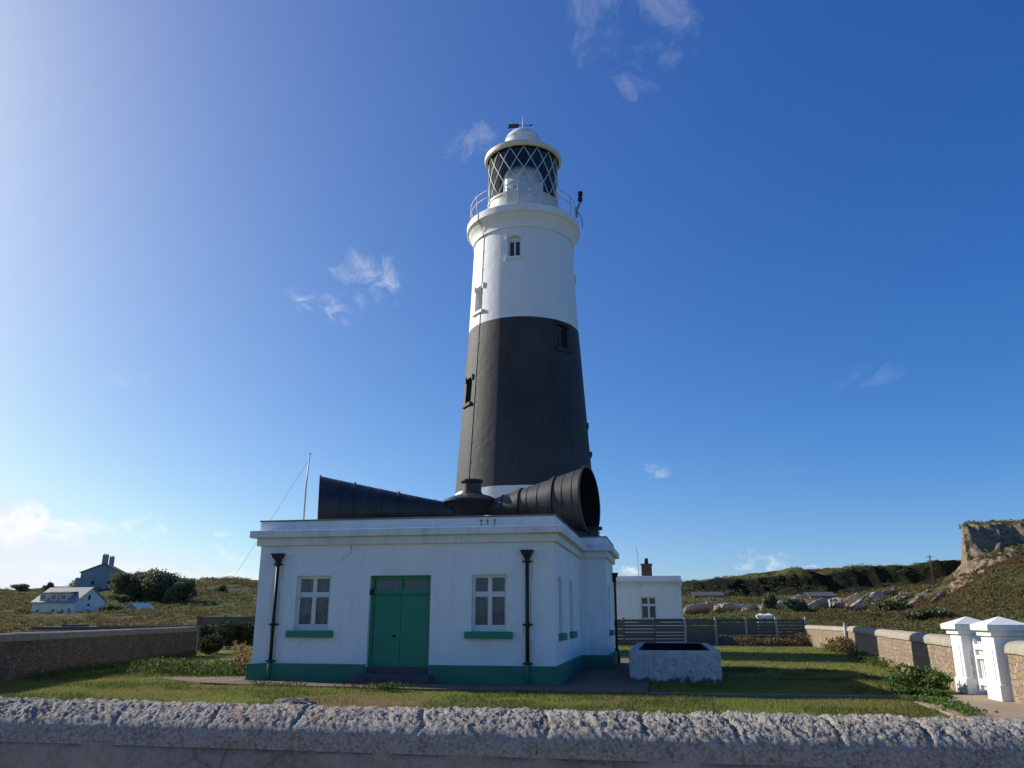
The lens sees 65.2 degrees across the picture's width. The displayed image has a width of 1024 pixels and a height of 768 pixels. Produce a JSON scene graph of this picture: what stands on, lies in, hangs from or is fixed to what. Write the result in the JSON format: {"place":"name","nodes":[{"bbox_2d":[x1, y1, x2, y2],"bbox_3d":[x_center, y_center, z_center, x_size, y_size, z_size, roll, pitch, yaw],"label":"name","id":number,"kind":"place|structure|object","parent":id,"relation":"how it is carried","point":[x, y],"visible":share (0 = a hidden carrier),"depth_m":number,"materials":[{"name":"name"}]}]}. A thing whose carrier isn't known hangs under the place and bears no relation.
{"place":"outdoors","nodes":[
{"label":"outdoors","id":0,"kind":"place"},
{"bbox_2d":[230,640,252,675],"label":"dry grass","id":1,"kind":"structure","parent":0,"point":[242,659],"depth_m":24.00,"materials":[{"name":"beige plant"}]},
{"bbox_2d":[157,658,649,694],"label":"paving","id":2,"kind":"structure","parent":0,"point":[616,679],"depth_m":20.53,"materials":[{"name":"concrete"}]},
{"bbox_2d":[61,644,910,677],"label":"lawn grass","id":3,"kind":"structure","parent":0,"point":[761,650],"depth_m":31.63,"materials":[{"name":"green plant"}]},
{"bbox_2d":[0,645,975,717],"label":"lawn","id":4,"kind":"structure","parent":0,"point":[405,702],"depth_m":18.54,"materials":[{"name":"green plant"}]},
{"bbox_2d":[0,626,198,682],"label":"stone wall","id":5,"kind":"structure","parent":4,"relation":"on","point":[22,653],"depth_m":26.04,"materials":[{"name":"beige stone"}]},
{"bbox_2d":[21,650,209,678],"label":"weeds","id":6,"kind":"object","parent":4,"relation":"on","point":[65,670],"visible":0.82,"depth_m":26.50,"materials":[{"name":"green plant"}]},
{"bbox_2d":[106,654,251,676],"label":"weeds","id":7,"kind":"object","parent":4,"relation":"on","point":[183,664],"visible":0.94,"depth_m":24.56,"materials":[{"name":"green plant"}]},
{"bbox_2d":[200,624,217,640],"bbox_3d":[-17.440,14.256,45.296,2.898,1.385,1.243,0,-16,0],"label":"bush","id":8,"kind":"object","parent":4,"relation":"on","point":[205,630],"visible":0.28,"depth_m":45.22,"materials":[{"name":"green plant"}]},
{"bbox_2d":[198,633,224,654],"bbox_3d":[-14.072,12.277,37.736,1.408,1.023,1.380,-11,-19,32],"label":"bush","id":9,"kind":"object","parent":4,"relation":"on","point":[212,643],"visible":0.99,"depth_m":37.47,"materials":[{"name":"green plant"}]},
{"bbox_2d":[197,615,254,646],"bbox_3d":[-15.303,14.451,46.859,6.781,1.792,0.120,-2,-16,7],"label":"slat fence","id":10,"kind":"object","parent":4,"relation":"on","point":[215,620],"visible":0.26,"depth_m":47.24,"materials":[{"name":"grey wood"}]},
{"bbox_2d":[210,619,254,648],"bbox_3d":[-15.243,13.931,44.550,2.892,1.589,1.686,0,-16,0],"label":"bush","id":11,"kind":"object","parent":4,"relation":"on","point":[231,633],"visible":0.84,"depth_m":44.28,"materials":[{"name":"green plant"}]},
{"bbox_2d":[248,632,253,645],"bbox_3d":[-13.454,14.062,44.111,2.778,1.120,1.830,0,-16,0],"label":"bush","id":12,"kind":"object","parent":4,"relation":"on","point":[251,636],"visible":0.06,"depth_m":43.76,"materials":[{"name":"green plant"}]},
{"bbox_2d":[206,453,310,619],"bbox_3d":[-9.305,5.590,29.327,3.874,6.033,0.099,-5,-17,15],"label":"mast","id":13,"kind":"object","parent":4,"relation":"on","point":[285,496],"visible":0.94,"depth_m":29.27,"materials":[{"name":"white metal"}]},
{"bbox_2d":[274,698,315,704],"bbox_3d":[-4.314,6.381,15.861,0.848,0.298,0.673,3,-17,-11],"label":"boulder","id":14,"kind":"object","parent":4,"relation":"on","point":[295,701],"visible":0.29,"depth_m":15.72,"materials":[{"name":"grey stone"}]},
{"bbox_2d":[248,679,415,691],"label":"weeds","id":15,"kind":"object","parent":4,"relation":"on","point":[387,686],"visible":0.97,"depth_m":19.36,"materials":[{"name":"green plant"}]},
{"bbox_2d":[245,514,620,684],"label":"fog signal house","id":16,"kind":"structure","parent":4,"relation":"on","point":[509,599],"depth_m":21.98,"materials":[{"name":"white paint"}]},
{"bbox_2d":[285,576,332,637],"bbox_3d":[-5.570,6.204,22.332,1.340,1.655,0.330,-3,-16,10],"label":"window","id":17,"kind":"structure","parent":16,"relation":"in","point":[313,600],"depth_m":22.44,"materials":[{"name":"white paint"}]},
{"bbox_2d":[371,595,401,666],"bbox_3d":[-3.442,6.745,21.890,0.776,1.890,0.144,-3,-16,10],"label":"door","id":18,"kind":"structure","parent":16,"relation":"in","point":[387,608],"depth_m":21.90,"materials":[{"name":"green paint"}]},
{"bbox_2d":[399,595,428,666],"bbox_3d":[-2.662,6.718,21.797,0.776,1.890,0.050,-3,-16,10],"label":"door","id":19,"kind":"structure","parent":16,"relation":"in","point":[414,608],"depth_m":21.77,"materials":[{"name":"green paint"}]},
{"bbox_2d":[317,465,601,536],"bbox_3d":[-2.014,4.550,29.262,10.553,2.830,4.061,0,-16,0],"label":"foghorn","id":20,"kind":"object","parent":16,"relation":"on","point":[571,500],"visible":0.64,"depth_m":28.74,"materials":[{"name":"black paint"}]},
{"bbox_2d":[464,575,512,638],"bbox_3d":[-0.610,5.957,21.447,1.290,1.655,0.330,-3,-16,10],"label":"window","id":21,"kind":"structure","parent":16,"relation":"in","point":[489,607],"depth_m":21.54,"materials":[{"name":"white paint"}]},
{"bbox_2d":[559,633,567,640],"bbox_3d":[1.314,6.229,22.204,0.320,1.675,0.990,-3,-16,10],"label":"window sill","id":22,"kind":"structure","parent":16,"relation":"in","point":[562,636],"depth_m":21.55,"materials":[{"name":"green paint"}]},
{"bbox_2d":[570,631,577,637],"bbox_3d":[1.798,6.954,24.717,0.320,1.685,1.090,-3,-16,10],"label":"window sill","id":23,"kind":"structure","parent":16,"relation":"in","point":[573,634],"depth_m":24.10,"materials":[{"name":"green paint"}]},
{"bbox_2d":[609,630,614,635],"bbox_3d":[3.396,7.955,28.142,0.320,1.695,0.890,-3,-16,10],"label":"window","id":24,"kind":"structure","parent":16,"relation":"in","point":[611,632],"depth_m":27.51,"materials":[{"name":"green paint"}]},
{"bbox_2d":[455,119,591,497],"bbox_3d":[0.670,-1.472,45.206,8.700,31.450,8.700,0,-16,0],"label":"lighthouse","id":25,"kind":"object","parent":4,"relation":"on","point":[524,424],"visible":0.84,"depth_m":42.92,"materials":[{"name":"paint"}]},
{"bbox_2d":[462,374,473,408],"bbox_3d":[-2.272,0.404,43.166,0.478,1.730,1.040,8,-18,-25],"label":"window","id":26,"kind":"structure","parent":25,"relation":"in","point":[464,406],"depth_m":43.23,"materials":[{"name":"black paint"}]},
{"bbox_2d":[471,282,484,316],"bbox_3d":[-1.773,-4.668,44.418,0.465,1.770,1.040,11,-19,-32],"label":"window","id":27,"kind":"structure","parent":25,"relation":"in","point":[483,283],"depth_m":44.60,"materials":[{"name":"white paint"}]},
{"bbox_2d":[505,233,522,259],"bbox_3d":[0.132,-7.540,44.084,0.980,1.580,0.460,-3,-16,11],"label":"window","id":28,"kind":"structure","parent":25,"relation":"in","point":[514,243],"depth_m":44.23,"materials":[{"name":"white paint"}]},
{"bbox_2d":[554,320,571,352],"bbox_3d":[2.656,-2.506,43.041,1.060,1.670,0.476,13,-21,-38],"label":"window","id":29,"kind":"structure","parent":25,"relation":"in","point":[560,346],"depth_m":43.23,"materials":[{"name":"black paint"}]},
{"bbox_2d":[629,642,722,683],"bbox_3d":[5.085,8.684,25.141,2.460,0.850,7.200,-3,-16,10],"label":"water tank","id":30,"kind":"object","parent":4,"relation":"on","point":[651,662],"visible":0.91,"depth_m":21.79,"materials":[{"name":"white paint"}]},
{"bbox_2d":[614,617,806,645],"bbox_3d":[11.576,15.158,49.101,13.507,1.685,0.120,1,-16,-4],"label":"slat fence","id":31,"kind":"object","parent":4,"relation":"on","point":[747,627],"visible":0.78,"depth_m":49.13,"materials":[{"name":"grey wood"}]},
{"bbox_2d":[648,692,904,699],"bbox_3d":[5.900,6.948,17.821,5.680,0.060,0.160,-3,-16,10],"label":"kerb strip","id":32,"kind":"object","parent":4,"relation":"on","point":[761,695],"visible":0.57,"depth_m":17.82,"materials":[{"name":"concrete"}]},
{"bbox_2d":[727,632,857,653],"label":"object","id":33,"kind":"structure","parent":4,"relation":"on","point":[842,644],"depth_m":47.56,"materials":[{"name":"plant"}]},
{"bbox_2d":[804,625,847,647],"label":"stone wall","id":34,"kind":"structure","parent":4,"relation":"on","point":[819,634],"depth_m":45.39,"materials":[{"name":"beige stone"}]},
{"bbox_2d":[843,623,846,649],"bbox_3d":[16.720,12.688,40.051,0.170,1.380,0.170,0,-16,0],"label":"post","id":35,"kind":"object","parent":4,"relation":"on","point":[845,629],"visible":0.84,"depth_m":40.10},
{"bbox_2d":[816,643,896,668],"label":"weeds","id":36,"kind":"object","parent":4,"relation":"on","point":[871,658],"visible":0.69,"depth_m":30.57,"materials":[{"name":"green plant"}]},
{"bbox_2d":[847,626,956,691],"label":"stone wall","id":37,"kind":"structure","parent":4,"relation":"on","point":[920,649],"depth_m":24.50,"materials":[{"name":"beige stone"}]},
{"bbox_2d":[878,662,953,691],"bbox_3d":[9.355,6.832,18.548,1.872,0.722,1.277,0,-16,0],"label":"bush","id":38,"kind":"object","parent":4,"relation":"on","point":[919,677],"visible":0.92,"depth_m":18.35,"materials":[{"name":"green plant"}]},
{"bbox_2d":[888,686,954,697],"bbox_3d":[8.890,6.703,17.325,1.504,0.296,0.663,0,-16,0],"label":"bush","id":39,"kind":"object","parent":4,"relation":"on","point":[917,691],"visible":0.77,"depth_m":17.27,"materials":[{"name":"green plant"}]},
{"bbox_2d":[893,694,998,716],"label":"weeds","id":40,"kind":"object","parent":4,"relation":"on","point":[967,708],"visible":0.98,"depth_m":15.28,"materials":[{"name":"green plant"}]},
{"bbox_2d":[940,617,987,693],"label":"gate pillar","id":41,"kind":"structure","parent":4,"relation":"on","point":[961,633],"depth_m":18.41,"materials":[{"name":"white paint"}]},
{"bbox_2d":[972,638,987,691],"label":"garden gate","id":42,"kind":"structure","parent":41,"relation":"attached to","point":[979,659],"depth_m":18.02,"materials":[{"name":"white paint"}]},
{"bbox_2d":[1004,640,1023,704],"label":"stone wall","id":43,"kind":"structure","parent":4,"relation":"on","point":[1014,650],"depth_m":15.97,"materials":[{"name":"beige stone"}]},
{"bbox_2d":[0,522,1023,636],"bbox_3d":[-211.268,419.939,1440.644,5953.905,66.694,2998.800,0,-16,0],"label":"terrain","id":44,"kind":"structure","parent":0,"point":[984,539],"depth_m":195.02,"materials":[{"name":"green plant"}]},
{"bbox_2d":[10,583,30,590],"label":"bush","id":45,"kind":"object","parent":44,"relation":"on","point":[21,586],"visible":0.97,"depth_m":224.27,"materials":[{"name":"green plant"}]},
{"bbox_2d":[13,608,30,612],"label":"bush","id":46,"kind":"object","parent":44,"relation":"on","point":[19,609],"visible":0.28,"depth_m":134.28,"materials":[{"name":"green plant"}]},
{"bbox_2d":[41,581,54,590],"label":"bush","id":47,"kind":"object","parent":44,"relation":"on","point":[49,585],"visible":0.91,"depth_m":217.73,"materials":[{"name":"green plant"}]},
{"bbox_2d":[30,587,107,613],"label":"white house","id":48,"kind":"structure","parent":44,"relation":"on","point":[72,599],"depth_m":144.68,"materials":[{"name":"paint"}]},
{"bbox_2d":[68,580,74,586],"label":"bush","id":49,"kind":"object","parent":44,"relation":"on","point":[71,584],"visible":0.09,"depth_m":206.92,"materials":[{"name":"green plant"}]},
{"bbox_2d":[74,554,125,589],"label":"grey house","id":50,"kind":"structure","parent":44,"relation":"on","point":[97,577],"depth_m":183.82,"materials":[{"name":"paint"}]},
{"bbox_2d":[96,603,124,610],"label":"bush","id":51,"kind":"object","parent":44,"relation":"on","point":[107,606],"visible":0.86,"depth_m":138.92,"materials":[{"name":"green plant"}]},
{"bbox_2d":[107,594,133,601],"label":"bush","id":52,"kind":"object","parent":44,"relation":"on","point":[123,597],"visible":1,"depth_m":164.99,"materials":[{"name":"green plant"}]},
{"bbox_2d":[107,571,139,596],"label":"bush","id":53,"kind":"object","parent":44,"relation":"on","point":[115,588],"visible":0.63,"depth_m":170.64,"materials":[{"name":"green plant"}]},
{"bbox_2d":[0,576,257,615],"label":"heath scrub","id":54,"kind":"object","parent":44,"relation":"on","point":[8,604],"visible":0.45,"depth_m":165.69,"materials":[{"name":"green plant"}]},
{"bbox_2d":[112,569,147,598],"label":"evergreen tree","id":55,"kind":"object","parent":44,"relation":"on","point":[137,595],"visible":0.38,"depth_m":171.39,"materials":[{"name":"green plant"}]},
{"bbox_2d":[125,603,153,609],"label":"shed","id":56,"kind":"structure","parent":44,"relation":"on","point":[136,605],"depth_m":153.32,"materials":[{"name":"grey metal"}]},
{"bbox_2d":[125,567,181,597],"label":"bush","id":57,"kind":"object","parent":44,"relation":"on","point":[144,586],"visible":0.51,"depth_m":170.26,"materials":[{"name":"green plant"}]},
{"bbox_2d":[146,568,184,598],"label":"bush","id":58,"kind":"object","parent":44,"relation":"on","point":[165,581],"visible":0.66,"depth_m":169.60,"materials":[{"name":"green plant"}]},
{"bbox_2d":[162,579,198,602],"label":"bush","id":59,"kind":"object","parent":44,"relation":"on","point":[182,589],"visible":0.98,"depth_m":167.71,"materials":[{"name":"green plant"}]},
{"bbox_2d":[216,585,227,591],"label":"bush","id":60,"kind":"object","parent":44,"relation":"on","point":[222,588],"visible":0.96,"depth_m":193.54,"materials":[{"name":"green plant"}]},
{"bbox_2d":[0,696,1023,767],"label":"front wall","id":61,"kind":"structure","parent":44,"relation":"on","point":[54,732],"depth_m":3.65,"materials":[{"name":"stone"}]},
{"bbox_2d":[683,603,709,615],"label":"rock outcrop","id":62,"kind":"object","parent":44,"relation":"on","point":[699,608],"visible":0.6,"depth_m":105.50,"materials":[{"name":"grey stone"}]},
{"bbox_2d":[691,592,724,597],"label":"quarry shed","id":63,"kind":"structure","parent":44,"relation":"on","point":[712,594],"depth_m":169.61,"materials":[{"name":"grey metal"}]},
{"bbox_2d":[702,601,720,610],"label":"rock outcrop","id":64,"kind":"object","parent":44,"relation":"on","point":[711,604],"visible":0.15,"depth_m":112.24,"materials":[{"name":"grey stone"}]},
{"bbox_2d":[713,603,747,613],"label":"rock outcrop","id":65,"kind":"object","parent":44,"relation":"on","point":[721,607],"visible":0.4,"depth_m":106.26,"materials":[{"name":"grey stone"}]},
{"bbox_2d":[740,604,758,611],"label":"rock outcrop","id":66,"kind":"object","parent":44,"relation":"on","point":[750,607],"visible":0.34,"depth_m":103.19,"materials":[{"name":"grey stone"}]},
{"bbox_2d":[756,613,763,618],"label":"gate pillar","id":67,"kind":"structure","parent":44,"relation":"on","point":[759,616],"depth_m":68.10,"materials":[{"name":"white paint"}]},
{"bbox_2d":[764,613,772,618],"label":"gate pillar","id":68,"kind":"structure","parent":44,"relation":"on","point":[768,616],"depth_m":67.86,"materials":[{"name":"white paint"}]},
{"bbox_2d":[762,592,776,609],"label":"bush","id":69,"kind":"object","parent":44,"relation":"on","point":[769,601],"visible":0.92,"depth_m":101.86,"materials":[{"name":"green plant"}]},
{"bbox_2d":[761,603,785,609],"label":"rock outcrop","id":70,"kind":"object","parent":44,"relation":"on","point":[778,605],"visible":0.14,"depth_m":105.90,"materials":[{"name":"grey stone"}]},
{"bbox_2d":[777,594,802,602],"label":"rock outcrop","id":71,"kind":"object","parent":44,"relation":"on","point":[799,596],"visible":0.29,"depth_m":114.14,"materials":[{"name":"grey stone"}]},
{"bbox_2d":[781,597,809,610],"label":"bush","id":72,"kind":"object","parent":44,"relation":"on","point":[793,604],"visible":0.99,"depth_m":94.07,"materials":[{"name":"green plant"}]},
{"bbox_2d":[808,597,828,608],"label":"rock outcrop","id":73,"kind":"object","parent":44,"relation":"on","point":[821,602],"visible":0.36,"depth_m":104.19,"materials":[{"name":"grey stone"}]},
{"bbox_2d":[804,592,838,598],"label":"quarry shed","id":74,"kind":"structure","parent":44,"relation":"on","point":[826,595],"depth_m":146.26,"materials":[{"name":"grey metal"}]},
{"bbox_2d":[828,597,843,609],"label":"rock outcrop","id":75,"kind":"object","parent":44,"relation":"on","point":[836,602],"visible":0.56,"depth_m":106.33,"materials":[{"name":"grey stone"}]},
{"bbox_2d":[844,593,859,608],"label":"rock outcrop","id":76,"kind":"object","parent":44,"relation":"on","point":[850,600],"visible":0.42,"depth_m":110.29,"materials":[{"name":"grey stone"}]},
{"bbox_2d":[681,519,1023,616],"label":"heath scrub","id":77,"kind":"object","parent":44,"relation":"on","point":[738,599],"visible":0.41,"depth_m":148.94,"materials":[{"name":"green plant"}]},
{"bbox_2d":[683,545,1023,641],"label":"bracken","id":78,"kind":"object","parent":44,"relation":"on","point":[926,626],"visible":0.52,"depth_m":83.01,"materials":[{"name":"green plant"}]},
{"bbox_2d":[849,591,884,610],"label":"rock outcrop","id":79,"kind":"object","parent":44,"relation":"on","point":[858,605],"visible":0.39,"depth_m":106.56,"materials":[{"name":"grey stone"}]},
{"bbox_2d":[860,596,912,611],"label":"bush","id":80,"kind":"object","parent":44,"relation":"on","point":[887,604],"visible":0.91,"depth_m":99.24,"materials":[{"name":"green plant"}]},
{"bbox_2d":[881,587,898,595],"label":"rock outcrop","id":81,"kind":"object","parent":44,"relation":"on","point":[889,591],"visible":0.23,"depth_m":116.26,"materials":[{"name":"grey stone"}]},
{"bbox_2d":[891,593,911,601],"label":"rock outcrop","id":82,"kind":"object","parent":44,"relation":"on","point":[907,595],"visible":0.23,"depth_m":108.38,"materials":[{"name":"grey stone"}]},
{"bbox_2d":[909,595,923,604],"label":"rock outcrop","id":83,"kind":"object","parent":44,"relation":"on","point":[917,598],"visible":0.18,"depth_m":102.39,"materials":[{"name":"grey stone"}]},
{"bbox_2d":[920,589,931,595],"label":"rock outcrop","id":84,"kind":"object","parent":44,"relation":"on","point":[927,591],"visible":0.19,"depth_m":106.55,"materials":[{"name":"grey stone"}]},
{"bbox_2d":[895,606,958,620],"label":"bush","id":85,"kind":"object","parent":44,"relation":"on","point":[927,613],"visible":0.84,"depth_m":74.37,"materials":[{"name":"green plant"}]},
{"bbox_2d":[929,555,934,583],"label":"utility pole","id":86,"kind":"object","parent":44,"relation":"on","point":[932,570],"visible":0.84,"depth_m":175.42,"materials":[{"name":"brown wood"}]},
{"bbox_2d":[929,590,946,602],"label":"rock outcrop","id":87,"kind":"object","parent":44,"relation":"on","point":[941,594],"visible":0.25,"depth_m":97.75,"materials":[{"name":"grey stone"}]},
{"bbox_2d":[970,562,986,574],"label":"rock outcrop","id":88,"kind":"object","parent":44,"relation":"on","point":[983,564],"visible":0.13,"depth_m":99.68,"materials":[{"name":"grey stone"}]},
{"bbox_2d":[0,0,1023,589],"label":"sky","id":89,"kind":"structure","parent":0,"point":[235,248],"materials":[{"name":"blue"}]},
{"bbox_2d":[613,548,683,638],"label":"keepers building","id":90,"kind":"structure","parent":0,"point":[646,595],"depth_m":52.26,"materials":[{"name":"white paint"}]},
{"bbox_2d":[639,597,659,622],"bbox_3d":[8.911,14.705,52.083,1.340,1.640,0.320,-3,-16,10],"label":"window","id":91,"kind":"structure","parent":90,"relation":"in","point":[648,604],"depth_m":52.21,"materials":[{"name":"white paint"}]},
{"bbox_2d":[910,694,1023,718],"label":"path","id":92,"kind":"structure","parent":0,"point":[1012,710],"depth_m":15.50,"materials":[{"name":"beige concrete"}]},
{"bbox_2d":[970,616,1023,701],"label":"gate pillar","id":93,"kind":"structure","parent":92,"relation":"on","point":[997,634],"depth_m":16.70,"materials":[{"name":"white paint"}]},
{"label":"ground","id":94,"kind":"structure","parent":0,"visible":0},
{"bbox_2d":[31,625,96,631],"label":"shed","id":95,"kind":"structure","parent":94,"relation":"on","point":[61,628],"depth_m":43.84,"materials":[{"name":"stone"}]},
{"bbox_2d":[0,609,255,632],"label":"bracken","id":96,"kind":"object","parent":94,"relation":"on","point":[45,621],"visible":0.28,"depth_m":93.23,"materials":[{"name":"green plant"}]},
{"bbox_2d":[97,625,201,649],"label":"wall","id":97,"kind":"structure","parent":94,"relation":"on","point":[101,627],"depth_m":43.54,"materials":[{"name":"grey stone"}]}
]}

